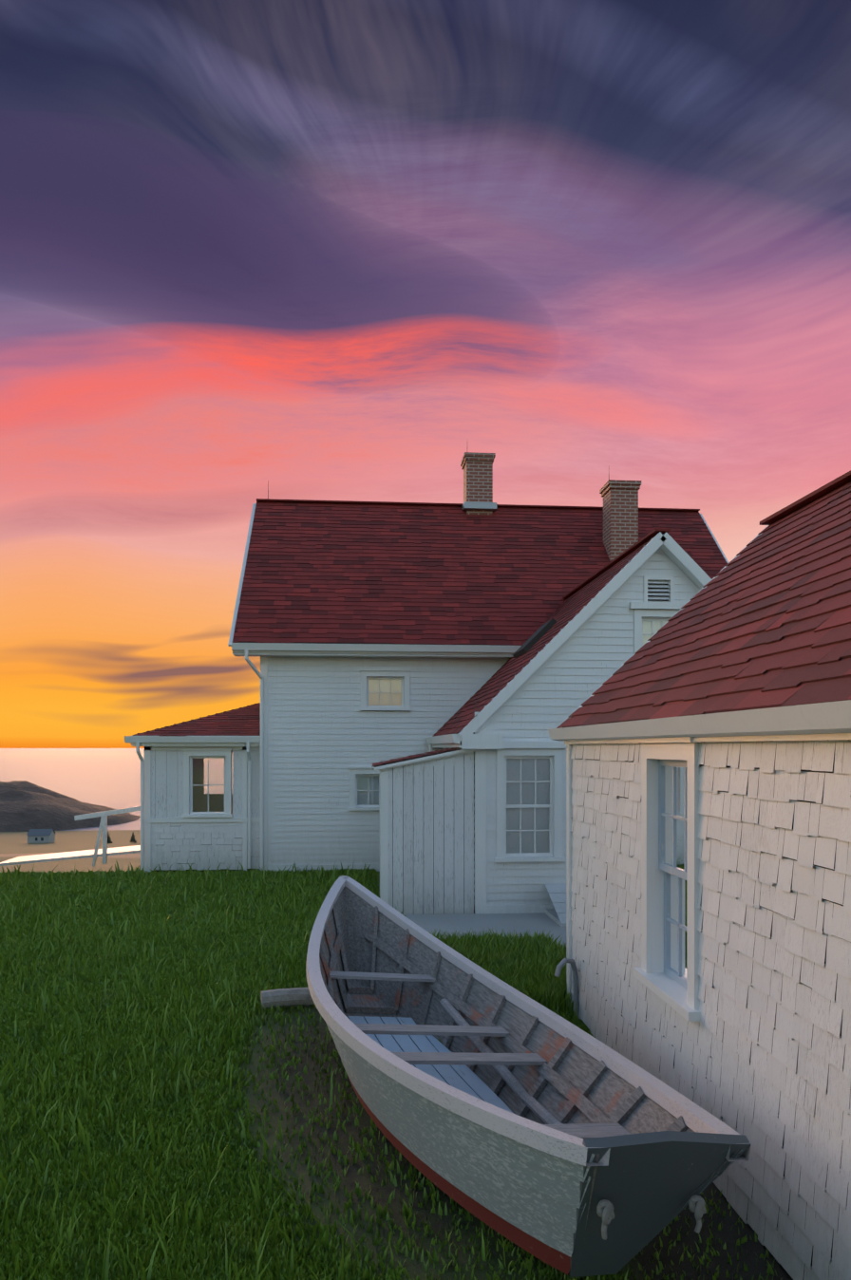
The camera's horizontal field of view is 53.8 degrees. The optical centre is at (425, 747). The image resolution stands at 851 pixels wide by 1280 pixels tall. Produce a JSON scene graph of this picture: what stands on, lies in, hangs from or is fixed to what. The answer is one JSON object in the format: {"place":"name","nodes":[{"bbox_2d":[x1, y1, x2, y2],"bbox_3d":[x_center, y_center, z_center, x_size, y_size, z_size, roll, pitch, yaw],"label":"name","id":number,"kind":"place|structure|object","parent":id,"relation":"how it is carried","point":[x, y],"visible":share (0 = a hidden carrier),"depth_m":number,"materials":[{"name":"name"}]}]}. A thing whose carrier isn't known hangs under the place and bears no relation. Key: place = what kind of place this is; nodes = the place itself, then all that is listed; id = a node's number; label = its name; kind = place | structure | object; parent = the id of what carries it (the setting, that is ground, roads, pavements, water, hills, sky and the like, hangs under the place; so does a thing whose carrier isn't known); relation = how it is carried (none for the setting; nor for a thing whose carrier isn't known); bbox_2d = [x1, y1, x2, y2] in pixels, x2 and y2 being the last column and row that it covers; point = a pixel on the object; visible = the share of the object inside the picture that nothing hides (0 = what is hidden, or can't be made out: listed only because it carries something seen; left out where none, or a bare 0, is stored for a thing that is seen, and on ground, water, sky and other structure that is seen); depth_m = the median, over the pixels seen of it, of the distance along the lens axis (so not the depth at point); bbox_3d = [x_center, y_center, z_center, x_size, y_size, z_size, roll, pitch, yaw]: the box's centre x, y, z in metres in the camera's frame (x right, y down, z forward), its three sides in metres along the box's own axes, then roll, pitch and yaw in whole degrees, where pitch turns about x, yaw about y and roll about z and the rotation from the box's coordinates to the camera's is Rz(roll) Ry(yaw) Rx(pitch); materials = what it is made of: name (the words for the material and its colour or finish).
{"place":"outdoors","nodes":[
{"label":"outdoors","id":0,"kind":"place"},
{"bbox_2d":[26,828,55,843],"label":"village house","id":1,"kind":"structure","parent":0,"point":[40,836],"depth_m":321.51,"materials":[{"name":"grey"}]},
{"bbox_2d":[0,780,140,831],"bbox_3d":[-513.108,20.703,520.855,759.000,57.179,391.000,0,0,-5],"label":"hill","id":2,"kind":"structure","parent":0,"point":[26,806],"depth_m":502.57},
{"bbox_2d":[0,748,232,830],"bbox_3d":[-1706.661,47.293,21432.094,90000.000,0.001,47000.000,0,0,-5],"label":"sea","id":3,"kind":"structure","parent":0,"point":[110,778],"depth_m":1514.63,"materials":[{"name":"liquid"}]},
{"bbox_2d":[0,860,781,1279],"bbox_3d":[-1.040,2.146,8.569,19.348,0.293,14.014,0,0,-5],"label":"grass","id":4,"kind":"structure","parent":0,"point":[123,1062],"depth_m":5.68,"materials":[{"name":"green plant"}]},
{"bbox_2d":[0,829,792,1279],"bbox_3d":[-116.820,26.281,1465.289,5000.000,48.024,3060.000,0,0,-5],"label":"terrain","id":5,"kind":"structure","parent":0,"point":[13,843],"depth_m":4.39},
{"bbox_2d":[0,806,140,866],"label":"ramp with handrail","id":6,"kind":"structure","parent":5,"relation":"on","point":[104,852],"depth_m":16.51,"materials":[{"name":"paint"}]},
{"bbox_2d":[107,831,136,843],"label":"spruce trees","id":7,"kind":"object","parent":5,"relation":"on","point":[133,837],"visible":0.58,"depth_m":313.64,"materials":[{"name":"green plant"}]},
{"bbox_2d":[150,750,260,855],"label":"annex walls","id":8,"kind":"structure","parent":5,"relation":"on","point":[166,783],"depth_m":15.53,"materials":[{"name":"white wood"}]},
{"bbox_2d":[132,702,260,735],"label":"roof","id":9,"kind":"structure","parent":8,"relation":"on","point":[244,721],"depth_m":15.85,"materials":[{"name":"red"}]},
{"bbox_2d":[150,822,260,870],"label":"annex shingles","id":10,"kind":"object","parent":8,"relation":"attached to","point":[194,837],"visible":0.79,"depth_m":15.47,"materials":[{"name":"white wood"}]},
{"bbox_2d":[260,987,314,1009],"bbox_3d":[-0.835,2.212,7.515,1.256,0.168,0.160,0,0,-18],"label":"log roller","id":11,"kind":"object","parent":5,"relation":"on","point":[291,997],"visible":0.38,"depth_m":7.33,"materials":[{"name":"grey wood"}]},
{"bbox_2d":[124,503,728,913],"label":"house trim","id":12,"kind":"structure","parent":5,"relation":"on","point":[660,604],"depth_m":11.55,"materials":[{"name":"white wood"}]},
{"bbox_2d":[135,649,432,869],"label":"downspouts","id":13,"kind":"object","parent":12,"relation":"attached to","point":[261,841],"visible":0.69,"depth_m":15.27,"materials":[{"name":"paint"}]},
{"bbox_2d":[460,451,496,515],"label":"chimney","id":14,"kind":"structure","parent":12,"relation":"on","point":[478,482],"depth_m":18.60,"materials":[{"name":"brick"}]},
{"bbox_2d":[357,621,667,852],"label":"windows","id":15,"kind":"structure","parent":12,"relation":"attached to","point":[529,822],"depth_m":11.53,"materials":[{"name":"clear glass"}]},
{"bbox_2d":[599,477,640,561],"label":"chimney","id":16,"kind":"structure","parent":12,"relation":"attached to","point":[620,517],"depth_m":17.54,"materials":[{"name":"brown brick"}]},
{"bbox_2d":[267,538,699,904],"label":"house clapboards","id":17,"kind":"object","parent":5,"relation":"on","point":[324,732],"visible":0.19,"depth_m":15.39,"materials":[{"name":"white wood"}]},
{"bbox_2d":[232,498,727,766],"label":"house roofs","id":18,"kind":"structure","parent":17,"relation":"on","point":[354,572],"depth_m":16.85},
{"bbox_2d":[405,912,565,947],"bbox_3d":[1.868,2.268,10.470,4.140,0.050,1.900,0,0,-5],"label":"concrete pad","id":19,"kind":"object","parent":5,"relation":"on","point":[521,923],"depth_m":10.68,"materials":[{"name":"grey concrete"}]},
{"bbox_2d":[379,752,473,915],"bbox_3d":[-0.394,1.153,11.810,0.987,2.219,2.058,0,0,-41],"label":"lean-to boards","id":20,"kind":"object","parent":19,"relation":"on","point":[418,837],"visible":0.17,"depth_m":11.32,"materials":[{"name":"paint"}]},
{"bbox_2d":[545,884,565,927],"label":"steps","id":21,"kind":"structure","parent":19,"relation":"on","point":[556,914],"depth_m":11.03,"materials":[{"name":"paint"}]},
{"bbox_2d":[305,875,751,1277],"bbox_3d":[-0.013,1.738,5.572,1.529,0.993,5.500,7,-2,-18],"label":"dory","id":22,"kind":"object","parent":5,"relation":"on","point":[577,1152],"visible":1,"depth_m":4.19,"materials":[{"name":"grey paint"}]},
{"bbox_2d":[547,484,850,1021],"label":"window trim","id":23,"kind":"structure","parent":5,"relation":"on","point":[672,742],"depth_m":4.97,"materials":[{"name":"white wood"}]},
{"bbox_2d":[554,958,579,1018],"bbox_3d":[1.180,2.023,7.001,0.270,0.541,0.053,0,0,-35],"label":"wall pipe","id":24,"kind":"object","parent":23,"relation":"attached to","point":[562,963],"depth_m":7.04,"materials":[{"name":"grey metal"}]},
{"bbox_2d":[570,739,850,1279],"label":"building wall","id":25,"kind":"structure","parent":5,"relation":"on","point":[824,772],"depth_m":3.94,"materials":[{"name":"white wood"}]},
{"bbox_2d":[556,470,850,728],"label":"building roof","id":26,"kind":"structure","parent":25,"relation":"on","point":[823,569],"depth_m":5.24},
{"bbox_2d":[0,0,850,748],"label":"sky","id":27,"kind":"structure","parent":0,"point":[314,250],"materials":[{"name":"purple"}]},
{"bbox_2d":[192,621,663,914],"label":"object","id":28,"kind":"structure","parent":0,"point":[512,848],"depth_m":11.46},
{"bbox_2d":[662,766,686,979],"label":"window","id":29,"kind":"structure","parent":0,"point":[668,851],"depth_m":5.14,"materials":[{"name":"clear glass"}]}
]}

